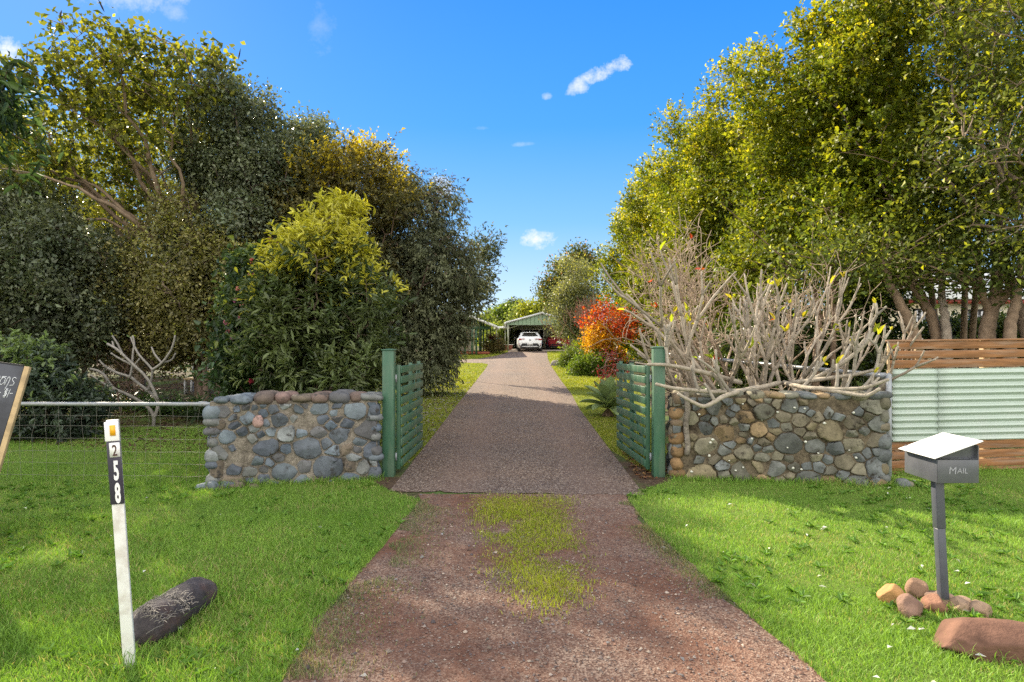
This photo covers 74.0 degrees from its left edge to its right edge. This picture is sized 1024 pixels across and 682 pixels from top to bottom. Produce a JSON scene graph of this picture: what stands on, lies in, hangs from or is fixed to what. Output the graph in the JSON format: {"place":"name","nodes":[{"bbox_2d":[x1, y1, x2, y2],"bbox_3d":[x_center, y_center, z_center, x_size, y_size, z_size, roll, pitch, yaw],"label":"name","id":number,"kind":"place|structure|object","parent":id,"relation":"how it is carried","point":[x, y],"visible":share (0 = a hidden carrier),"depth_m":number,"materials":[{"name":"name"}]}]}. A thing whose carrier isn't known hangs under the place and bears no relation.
{"place":"outdoors","nodes":[
{"label":"outdoors","id":0,"kind":"place"},
{"bbox_2d":[494,326,509,343],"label":"link roof","id":1,"kind":"structure","parent":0,"point":[505,327],"depth_m":54.66,"materials":[{"name":"white metal"}]},
{"bbox_2d":[0,424,1023,681],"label":"lawn","id":2,"kind":"structure","parent":0,"point":[20,456],"depth_m":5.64,"materials":[{"name":"green plant"}]},
{"bbox_2d":[0,362,30,471],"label":"chalkboard sign","id":3,"kind":"object","parent":2,"relation":"on","point":[13,379],"visible":1,"depth_m":5.42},
{"bbox_2d":[0,51,63,196],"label":"overhanging tree","id":4,"kind":"object","parent":2,"relation":"on","point":[8,121],"visible":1,"depth_m":6.19,"materials":[{"name":"green plant"}]},
{"bbox_2d":[0,328,126,444],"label":"gardenia bush","id":5,"kind":"object","parent":2,"relation":"on","point":[58,383],"visible":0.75,"depth_m":11.14,"materials":[{"name":"green plant"}]},
{"bbox_2d":[6,401,209,481],"bbox_3d":[-5.550,1.293,8.035,4.160,1.199,0.062,0,0,3],"label":"wire fence","id":6,"kind":"object","parent":2,"relation":"on","point":[187,404],"visible":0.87,"depth_m":7.97,"materials":[{"name":"grey metal"}]},
{"bbox_2d":[17,400,210,428],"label":"bed grass","id":7,"kind":"structure","parent":2,"relation":"on","point":[130,417],"depth_m":13.81,"materials":[{"name":"green plant"}]},
{"bbox_2d":[104,419,135,667],"bbox_3d":[-2.007,1.077,3.486,0.158,1.349,0.033,0,0,0],"label":"number post","id":8,"kind":"object","parent":2,"relation":"on","point":[114,457],"visible":0.94,"depth_m":3.48,"materials":[{"name":"white paint"}]},
{"bbox_2d":[133,577,217,647],"bbox_3d":[-2.020,1.599,4.029,0.312,0.246,0.780,0,0,0],"label":"rock","id":9,"kind":"object","parent":2,"relation":"on","point":[155,619],"visible":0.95,"depth_m":3.88,"materials":[{"name":"grey stone"}]},
{"bbox_2d":[180,235,315,398],"bbox_3d":[-4.156,0.039,11.322,2.210,3.526,2.083,0,0,0],"label":"camellia shrub","id":10,"kind":"object","parent":2,"relation":"on","point":[237,257],"visible":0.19,"depth_m":10.78,"materials":[{"name":"green plant"}]},
{"bbox_2d":[24,480,983,681],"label":"fallen petals","id":11,"kind":"object","parent":2,"relation":"on","point":[910,627],"visible":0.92,"depth_m":4.56,"materials":[{"name":"white plant"}]},
{"bbox_2d":[81,463,1023,681],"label":"grass edging","id":12,"kind":"object","parent":2,"relation":"on","point":[371,477],"depth_m":7.85,"materials":[{"name":"green plant"}]},
{"bbox_2d":[876,584,903,602],"bbox_3d":[2.448,1.637,4.388,0.162,0.161,0.158,0,0,0],"label":"rock","id":13,"kind":"object","parent":2,"relation":"on","point":[888,592],"visible":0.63,"depth_m":4.35,"materials":[{"name":"yellow stone"}]},
{"bbox_2d":[896,593,923,618],"bbox_3d":[2.450,1.639,4.176,0.147,0.161,0.168,0,0,0],"label":"rock","id":14,"kind":"object","parent":2,"relation":"on","point":[908,604],"visible":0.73,"depth_m":4.14,"materials":[{"name":"brown stone"}]},
{"bbox_2d":[905,577,928,598],"bbox_3d":[2.678,1.645,4.490,0.148,0.139,0.153,0,0,0],"label":"rock","id":15,"kind":"object","parent":2,"relation":"on","point":[916,587],"visible":0.68,"depth_m":4.46,"materials":[{"name":"brown stone"}]},
{"bbox_2d":[920,593,948,612],"bbox_3d":[2.645,1.654,4.242,0.151,0.135,0.138,0,0,0],"label":"rock","id":16,"kind":"object","parent":2,"relation":"on","point":[934,601],"visible":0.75,"depth_m":4.21,"materials":[{"name":"brown stone"}]},
{"bbox_2d":[924,590,953,606],"bbox_3d":[2.774,1.662,4.374,0.162,0.083,0.202,0,0,-27],"label":"rock","id":17,"kind":"object","parent":2,"relation":"on","point":[935,592],"visible":0.27,"depth_m":4.38,"materials":[{"name":"brown stone"}]},
{"bbox_2d":[898,432,982,600],"bbox_3d":[2.740,1.201,4.360,0.301,1.180,0.390,0,0,0],"label":"mailbox","id":18,"kind":"object","parent":2,"relation":"on","point":[939,460],"visible":0.97,"depth_m":4.30,"materials":[{"name":"grey metal"}]},
{"bbox_2d":[949,595,971,612],"bbox_3d":[2.826,1.656,4.270,0.140,0.098,0.135,0,0,0],"label":"rock","id":19,"kind":"object","parent":2,"relation":"on","point":[960,602],"visible":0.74,"depth_m":4.24,"materials":[{"name":"brown stone"}]},
{"bbox_2d":[932,617,1023,664],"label":"boulder","id":20,"kind":"object","parent":2,"relation":"on","point":[989,637],"visible":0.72,"depth_m":3.61,"materials":[{"name":"brown stone"}]},
{"bbox_2d":[970,600,992,617],"bbox_3d":[2.885,1.656,4.189,0.128,0.112,0.115,0,0,-44],"label":"rock","id":21,"kind":"object","parent":2,"relation":"on","point":[980,607],"visible":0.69,"depth_m":4.15,"materials":[{"name":"brown stone"}]},
{"bbox_2d":[0,0,1023,329],"label":"sky","id":22,"kind":"structure","parent":0,"point":[545,106],"materials":[{"name":"blue"}]},
{"bbox_2d":[4,341,1023,649],"bbox_3d":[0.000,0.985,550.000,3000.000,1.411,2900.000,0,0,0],"label":"ground","id":23,"kind":"structure","parent":0,"point":[642,483],"depth_m":13.16,"materials":[{"name":"brown soil"}]},
{"bbox_2d":[0,165,142,380],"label":"dark evergreen tree","id":24,"kind":"object","parent":23,"relation":"on","point":[42,239],"visible":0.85,"depth_m":13.92,"materials":[{"name":"green plant"}]},
{"bbox_2d":[0,81,219,387],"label":"feathery tree","id":25,"kind":"object","parent":23,"relation":"on","point":[98,210],"visible":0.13,"depth_m":20.32,"materials":[{"name":"green plant"}]},
{"bbox_2d":[101,389,140,407],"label":"strap leaf clump","id":26,"kind":"object","parent":23,"relation":"on","point":[111,399],"visible":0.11,"depth_m":15.69,"materials":[{"name":"green plant"}]},
{"bbox_2d":[56,178,191,377],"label":"tree","id":27,"kind":"object","parent":23,"relation":"on","point":[86,200],"visible":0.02,"depth_m":25.16,"materials":[{"name":"green plant"}]},
{"bbox_2d":[0,0,251,397],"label":"open crowned tree","id":28,"kind":"object","parent":23,"relation":"on","point":[118,132],"visible":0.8,"depth_m":14.87,"materials":[{"name":"green plant"}]},
{"bbox_2d":[71,325,185,411],"bbox_3d":[-8.534,0.663,14.963,2.524,2.112,1.986,0,0,0],"label":"bare twig shrub","id":29,"kind":"object","parent":23,"relation":"on","point":[126,369],"visible":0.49,"depth_m":14.86,"materials":[{"name":"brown plant"}]},
{"bbox_2d":[89,331,175,426],"bbox_3d":[-7.093,0.708,12.804,1.718,1.830,0.463,0,0,0],"label":"frangipani","id":30,"kind":"object","parent":23,"relation":"on","point":[153,394],"visible":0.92,"depth_m":12.77,"materials":[{"name":"grey plant"}]},
{"bbox_2d":[106,387,172,411],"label":"strap leaf clump","id":31,"kind":"object","parent":23,"relation":"on","point":[133,400],"visible":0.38,"depth_m":15.04,"materials":[{"name":"plant"}]},
{"bbox_2d":[51,176,268,401],"bbox_3d":[-7.654,-1.011,15.625,4.985,5.483,4.215,0,0,18],"label":"twiggy tree","id":32,"kind":"object","parent":23,"relation":"on","point":[168,304],"visible":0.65,"depth_m":14.71,"materials":[{"name":"green plant"}]},
{"bbox_2d":[119,390,206,416],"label":"strap leaf clump","id":33,"kind":"object","parent":23,"relation":"on","point":[175,400],"visible":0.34,"depth_m":14.34,"materials":[{"name":"green plant"}]},
{"bbox_2d":[141,389,215,417],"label":"strap leaf clump","id":34,"kind":"object","parent":23,"relation":"on","point":[176,410],"visible":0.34,"depth_m":14.14,"materials":[{"name":"green plant"}]},
{"bbox_2d":[159,391,217,425],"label":"strap leaf clump","id":35,"kind":"object","parent":23,"relation":"on","point":[197,413],"visible":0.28,"depth_m":13.51,"materials":[{"name":"plant"}]},
{"bbox_2d":[10,383,381,453],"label":"leaf litter","id":36,"kind":"object","parent":23,"relation":"on","point":[161,428],"visible":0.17,"depth_m":12.46,"materials":[{"name":"brown plant"}]},
{"bbox_2d":[183,363,208,393],"bbox_3d":[-8.591,0.948,19.015,1.037,1.065,0.480,0,0,0],"label":"garden seat","id":37,"kind":"object","parent":23,"relation":"on","point":[185,384],"visible":0.18,"depth_m":18.81,"materials":[{"name":"grey wood"}]},
{"bbox_2d":[137,54,344,280],"bbox_3d":[-6.521,-2.436,17.174,4.365,8.312,5.208,0,0,0],"label":"grey green tree","id":38,"kind":"object","parent":23,"relation":"on","point":[242,159],"visible":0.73,"depth_m":15.85,"materials":[{"name":"green plant"}]},
{"bbox_2d":[195,389,383,489],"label":"stone wall","id":39,"kind":"structure","parent":23,"relation":"on","point":[278,435],"depth_m":7.98,"materials":[{"name":"grey stone"}]},
{"bbox_2d":[213,186,417,406],"bbox_3d":[-3.009,-0.307,10.501,3.089,4.247,2.746,0,0,0],"label":"long leaved shrub","id":40,"kind":"object","parent":23,"relation":"on","point":[297,303],"visible":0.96,"depth_m":9.90,"materials":[{"name":"green plant"}]},
{"bbox_2d":[225,119,440,299],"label":"golden topped tree","id":41,"kind":"object","parent":23,"relation":"on","point":[346,169],"visible":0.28,"depth_m":16.63,"materials":[{"name":"green plant"}]},
{"bbox_2d":[381,349,396,476],"bbox_3d":[-1.530,0.992,8.450,0.167,1.797,0.167,0,0,0],"label":"gate post","id":42,"kind":"object","parent":23,"relation":"on","point":[389,410],"visible":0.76,"depth_m":8.38,"materials":[{"name":"green paint"}]},
{"bbox_2d":[395,361,422,468],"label":"driveway gate","id":43,"kind":"structure","parent":42,"relation":"attached to","point":[410,387],"depth_m":9.15,"materials":[{"name":"green paint"}]},
{"bbox_2d":[389,307,498,354],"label":"verandah house","id":44,"kind":"structure","parent":23,"relation":"on","point":[470,349],"depth_m":44.30,"materials":[{"name":"green paint"}]},
{"bbox_2d":[473,309,499,344],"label":"distant tree","id":45,"kind":"object","parent":23,"relation":"on","point":[486,316],"visible":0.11,"depth_m":67.45,"materials":[{"name":"green plant"}]},
{"bbox_2d":[477,315,517,347],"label":"distant tree","id":46,"kind":"object","parent":23,"relation":"on","point":[501,331],"visible":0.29,"depth_m":58.35,"materials":[{"name":"green plant"}]},
{"bbox_2d":[485,296,520,325],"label":"distant tree","id":47,"kind":"object","parent":23,"relation":"on","point":[500,310],"visible":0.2,"depth_m":73.16,"materials":[{"name":"green plant"}]},
{"bbox_2d":[502,296,524,307],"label":"distant tree","id":48,"kind":"object","parent":23,"relation":"on","point":[513,300],"visible":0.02,"depth_m":94.13,"materials":[{"name":"green plant"}]},
{"bbox_2d":[500,298,527,324],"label":"distant tree","id":49,"kind":"object","parent":23,"relation":"on","point":[509,317],"visible":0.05,"depth_m":69.39,"materials":[{"name":"green plant"}]},
{"bbox_2d":[510,295,556,328],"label":"distant tree","id":50,"kind":"object","parent":23,"relation":"on","point":[529,308],"visible":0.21,"depth_m":67.12,"materials":[{"name":"green plant"}]},
{"bbox_2d":[504,312,571,350],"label":"carport shed","id":51,"kind":"structure","parent":23,"relation":"on","point":[532,323],"depth_m":50.65,"materials":[{"name":"green metal"}]},
{"bbox_2d":[514,329,543,347],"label":"garage door","id":52,"kind":"structure","parent":51,"relation":"in","point":[541,331],"depth_m":58.47,"materials":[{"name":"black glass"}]},
{"bbox_2d":[544,333,569,349],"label":"parked car","id":53,"kind":"object","parent":51,"relation":"on","point":[550,341],"visible":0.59,"depth_m":53.22,"materials":[{"name":"red metal"}]},
{"bbox_2d":[581,193,707,362],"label":"hedge tree","id":54,"kind":"object","parent":23,"relation":"on","point":[609,262],"visible":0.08,"depth_m":33.14,"materials":[{"name":"green plant"}]},
{"bbox_2d":[650,346,664,476],"bbox_3d":[1.815,0.977,8.430,0.167,1.827,0.167,0,0,0],"label":"gate post","id":55,"kind":"object","parent":23,"relation":"on","point":[658,423],"visible":0.79,"depth_m":8.36,"materials":[{"name":"green paint"}]},
{"bbox_2d":[616,361,651,468],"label":"driveway gate","id":56,"kind":"structure","parent":55,"relation":"attached to","point":[631,387],"depth_m":9.20,"materials":[{"name":"green paint"}]},
{"bbox_2d":[606,163,730,363],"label":"hedge tree","id":57,"kind":"object","parent":23,"relation":"on","point":[637,219],"visible":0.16,"depth_m":28.61,"materials":[{"name":"green plant"}]},
{"bbox_2d":[625,112,773,357],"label":"hedge tree","id":58,"kind":"object","parent":23,"relation":"on","point":[667,172],"visible":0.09,"depth_m":23.95,"materials":[{"name":"green plant"}]},
{"bbox_2d":[645,37,868,337],"bbox_3d":[7.286,-3.549,20.443,6.113,10.345,5.936,0,0,-25],"label":"hedge tree","id":59,"kind":"object","parent":23,"relation":"on","point":[695,155],"visible":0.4,"depth_m":20.26,"materials":[{"name":"green plant"}]},
{"bbox_2d":[694,280,838,391],"bbox_3d":[5.138,0.255,13.923,2.843,2.978,2.772,0,0,20],"label":"understorey shrub","id":60,"kind":"object","parent":23,"relation":"on","point":[725,350],"visible":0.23,"depth_m":13.50,"materials":[{"name":"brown plant"}]},
{"bbox_2d":[600,241,938,407],"bbox_3d":[3.351,0.129,9.120,4.476,2.954,2.873,0,0,0],"label":"frangipani tree","id":61,"kind":"object","parent":23,"relation":"on","point":[685,369],"visible":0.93,"depth_m":8.91,"materials":[{"name":"grey plant"}]},
{"bbox_2d":[665,353,891,477],"bbox_3d":[3.765,1.042,11.075,0.078,1.704,5.784,0,0,-18],"label":"wire fence","id":62,"kind":"object","parent":23,"relation":"on","point":[888,383],"visible":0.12,"depth_m":8.49,"materials":[{"name":"grey metal"}]},
{"bbox_2d":[666,388,914,486],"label":"stone wall","id":63,"kind":"structure","parent":23,"relation":"on","point":[756,433],"depth_m":8.06,"materials":[{"name":"stone"}]},
{"bbox_2d":[698,175,920,385],"bbox_3d":[5.504,-0.589,12.866,4.344,4.674,3.048,0,0,0],"label":"leaning tree","id":64,"kind":"object","parent":23,"relation":"on","point":[792,269],"visible":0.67,"depth_m":12.46,"materials":[{"name":"green plant"}]},
{"bbox_2d":[723,293,895,391],"bbox_3d":[6.142,0.355,14.286,3.262,2.770,3.066,0,0,0],"label":"understorey shrub","id":65,"kind":"object","parent":23,"relation":"on","point":[850,367],"visible":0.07,"depth_m":13.58,"materials":[{"name":"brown plant"}]},
{"bbox_2d":[702,0,989,390],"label":"hedge tree","id":66,"kind":"object","parent":23,"relation":"on","point":[777,148],"visible":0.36,"depth_m":15.97,"materials":[{"name":"green plant"}]},
{"bbox_2d":[750,195,974,385],"bbox_3d":[6.217,-0.532,12.800,4.092,4.538,2.795,0,0,0],"label":"leaning tree","id":67,"kind":"object","parent":23,"relation":"on","point":[832,344],"visible":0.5,"depth_m":12.71,"materials":[{"name":"green plant"}]},
{"bbox_2d":[803,259,932,390],"bbox_3d":[7.448,-0.248,14.401,2.967,3.960,3.277,0,0,0],"label":"understorey shrub","id":68,"kind":"object","parent":23,"relation":"on","point":[860,303],"visible":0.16,"depth_m":13.68,"materials":[{"name":"green plant"}]},
{"bbox_2d":[758,176,1007,368],"bbox_3d":[6.831,-0.588,12.552,4.060,4.717,3.254,0,0,0],"label":"leaning tree","id":69,"kind":"object","parent":23,"relation":"on","point":[902,308],"visible":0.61,"depth_m":12.34,"materials":[{"name":"green plant"}]},
{"bbox_2d":[777,0,1023,367],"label":"hedge tree","id":70,"kind":"object","parent":23,"relation":"on","point":[876,30],"visible":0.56,"depth_m":13.74,"materials":[{"name":"green plant"}]},
{"bbox_2d":[779,167,1023,368],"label":"leaning tree","id":71,"kind":"object","parent":23,"relation":"on","point":[933,323],"visible":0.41,"depth_m":12.66,"materials":[{"name":"green plant"}]},
{"bbox_2d":[814,270,1023,368],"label":"neighbour house","id":72,"kind":"structure","parent":23,"relation":"on","point":[952,306],"depth_m":30.00,"materials":[{"name":"grey"}]},
{"bbox_2d":[913,308,927,325],"bbox_3d":[18.154,-0.952,29.957,0.888,0.965,0.095,0,0,0],"label":"window","id":73,"kind":"structure","parent":72,"relation":"in","point":[917,309],"depth_m":29.92,"materials":[{"name":"grey glass"}]},
{"bbox_2d":[968,309,982,317],"bbox_3d":[20.606,-0.923,29.957,1.369,0.946,0.095,0,0,0],"label":"window","id":74,"kind":"structure","parent":72,"relation":"in","point":[980,311],"depth_m":29.92,"materials":[{"name":"grey glass"}]},
{"bbox_2d":[847,172,1015,368],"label":"leaning tree","id":75,"kind":"object","parent":23,"relation":"on","point":[946,328],"visible":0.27,"depth_m":12.54,"materials":[{"name":"green plant"}]},
{"bbox_2d":[840,177,1023,367],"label":"leaning tree","id":76,"kind":"object","parent":23,"relation":"on","point":[987,328],"visible":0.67,"depth_m":11.88,"materials":[{"name":"green plant"}]},
{"bbox_2d":[875,0,1023,348],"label":"thin crowned tree","id":77,"kind":"object","parent":23,"relation":"on","point":[1003,140],"visible":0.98,"depth_m":11.45,"materials":[{"name":"green plant"}]},
{"bbox_2d":[885,338,1023,471],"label":"timber fence","id":78,"kind":"object","parent":23,"relation":"on","point":[984,402],"visible":0.88,"depth_m":8.75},
{"bbox_2d":[916,309,1001,367],"bbox_3d":[11.068,0.395,17.070,2.118,2.566,2.926,0,0,-19],"label":"understorey shrub","id":79,"kind":"object","parent":23,"relation":"on","point":[955,322],"visible":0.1,"depth_m":16.57,"materials":[{"name":"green plant"}]},
{"bbox_2d":[908,178,1023,367],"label":"leaning tree","id":80,"kind":"object","parent":23,"relation":"on","point":[1010,323],"visible":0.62,"depth_m":11.73,"materials":[{"name":"green plant"}]},
{"bbox_2d":[976,304,1023,367],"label":"understorey shrub","id":81,"kind":"object","parent":23,"relation":"on","point":[1000,324],"visible":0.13,"depth_m":15.78,"materials":[{"name":"green plant"}]},
{"bbox_2d":[391,348,643,494],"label":"driveway","id":82,"kind":"structure","parent":0,"point":[514,422],"depth_m":10.75,"materials":[{"name":"beige gravel"}]},
{"bbox_2d":[514,331,542,350],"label":"parked car","id":83,"kind":"object","parent":82,"relation":"on","point":[529,340],"visible":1,"depth_m":49.70,"materials":[{"name":"white metal"}]},
{"bbox_2d":[376,350,667,471],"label":"verge lawn","id":84,"kind":"structure","parent":0,"point":[471,370],"depth_m":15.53,"materials":[{"name":"green plant"}]},
{"bbox_2d":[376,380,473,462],"bbox_3d":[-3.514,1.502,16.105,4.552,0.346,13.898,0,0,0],"label":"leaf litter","id":85,"kind":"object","parent":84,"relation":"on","point":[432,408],"visible":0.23,"depth_m":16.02,"materials":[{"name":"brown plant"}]},
{"bbox_2d":[362,161,495,397],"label":"weeping tree","id":86,"kind":"object","parent":84,"relation":"on","point":[432,346],"visible":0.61,"depth_m":18.08,"materials":[{"name":"green plant"}]},
{"bbox_2d":[456,221,508,378],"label":"wispy tree","id":87,"kind":"object","parent":84,"relation":"on","point":[487,249],"visible":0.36,"depth_m":23.83,"materials":[{"name":"green plant"}]},
{"bbox_2d":[480,332,508,353],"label":"russet shrub","id":88,"kind":"object","parent":84,"relation":"on","point":[496,345],"visible":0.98,"depth_m":45.79,"materials":[{"name":"green plant"}]},
{"bbox_2d":[375,350,629,389],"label":"verge grass","id":89,"kind":"structure","parent":84,"relation":"on","point":[574,381],"depth_m":24.89,"materials":[{"name":"green plant"}]},
{"bbox_2d":[550,360,560,365],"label":"rock","id":90,"kind":"object","parent":84,"relation":"on","point":[553,362],"visible":0.33,"depth_m":31.97,"materials":[{"name":"beige stone"}]},
{"bbox_2d":[557,334,581,349],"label":"shrub","id":91,"kind":"object","parent":84,"relation":"on","point":[572,342],"visible":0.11,"depth_m":36.83,"materials":[{"name":"green plant"}]},
{"bbox_2d":[555,341,584,366],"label":"verge shrub","id":92,"kind":"object","parent":84,"relation":"on","point":[563,357],"visible":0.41,"depth_m":30.69,"materials":[{"name":"green plant"}]},
{"bbox_2d":[530,237,611,341],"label":"dark far tree","id":93,"kind":"object","parent":84,"relation":"on","point":[542,289],"visible":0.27,"depth_m":45.31,"materials":[{"name":"green plant"}]},
{"bbox_2d":[538,249,604,346],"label":"olive tree","id":94,"kind":"object","parent":84,"relation":"on","point":[572,292],"visible":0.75,"depth_m":37.50,"materials":[{"name":"green plant"}]},
{"bbox_2d":[568,339,590,349],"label":"verge shrub","id":95,"kind":"object","parent":84,"relation":"on","point":[578,345],"visible":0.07,"depth_m":35.72,"materials":[{"name":"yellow plant"}]},
{"bbox_2d":[559,347,614,376],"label":"verge shrub","id":96,"kind":"object","parent":84,"relation":"on","point":[587,363],"visible":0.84,"depth_m":25.65,"materials":[{"name":"green plant"}]},
{"bbox_2d":[538,292,638,349],"bbox_3d":[3.449,-0.524,30.790,4.561,3.648,3.589,0,0,0],"label":"reddish stem shrub","id":97,"kind":"object","parent":84,"relation":"on","point":[579,313],"visible":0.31,"depth_m":30.54,"materials":[{"name":"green plant"}]},
{"bbox_2d":[580,376,626,416],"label":"agave plant","id":98,"kind":"object","parent":84,"relation":"on","point":[606,393],"visible":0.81,"depth_m":14.06,"materials":[{"name":"green plant"}]},
{"bbox_2d":[573,293,644,365],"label":"autumn maple","id":99,"kind":"object","parent":84,"relation":"on","point":[594,332],"visible":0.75,"depth_m":26.59,"materials":[{"name":"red plant"}]},
{"bbox_2d":[592,345,635,396],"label":"crimson shrub","id":100,"kind":"object","parent":84,"relation":"on","point":[606,361],"visible":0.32,"depth_m":15.96,"materials":[{"name":"red plant"}]},
{"bbox_2d":[602,342,630,373],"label":"verge shrub","id":101,"kind":"object","parent":84,"relation":"on","point":[620,356],"visible":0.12,"depth_m":26.48,"materials":[{"name":"red plant"}]},
{"bbox_2d":[621,451,656,478],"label":"leaf litter","id":102,"kind":"object","parent":84,"relation":"on","point":[636,468],"visible":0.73,"depth_m":8.76,"materials":[{"name":"brown plant"}]},
{"bbox_2d":[589,206,897,423],"bbox_3d":[3.329,-0.348,11.358,4.252,4.155,4.730,0,0,-45],"label":"bare twiggy tree","id":103,"kind":"object","parent":84,"relation":"on","point":[693,296],"visible":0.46,"depth_m":10.98,"materials":[{"name":"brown plant"}]},
{"bbox_2d":[458,492,615,623],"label":"median grass","id":104,"kind":"structure","parent":0,"point":[529,519],"depth_m":5.65,"materials":[{"name":"green plant"}]},
{"bbox_2d":[283,493,825,681],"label":"gravel entrance","id":105,"kind":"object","parent":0,"point":[611,558],"visible":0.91,"depth_m":4.12,"materials":[{"name":"brown gravel"}]},
{"bbox_2d":[283,497,732,679],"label":"creeping grass","id":106,"kind":"structure","parent":105,"relation":"on","point":[649,534],"depth_m":4.54,"materials":[{"name":"green plant"}]},
{"bbox_2d":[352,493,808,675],"bbox_3d":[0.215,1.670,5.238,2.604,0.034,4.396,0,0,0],"label":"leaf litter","id":107,"kind":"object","parent":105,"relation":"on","point":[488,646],"visible":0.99,"depth_m":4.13,"materials":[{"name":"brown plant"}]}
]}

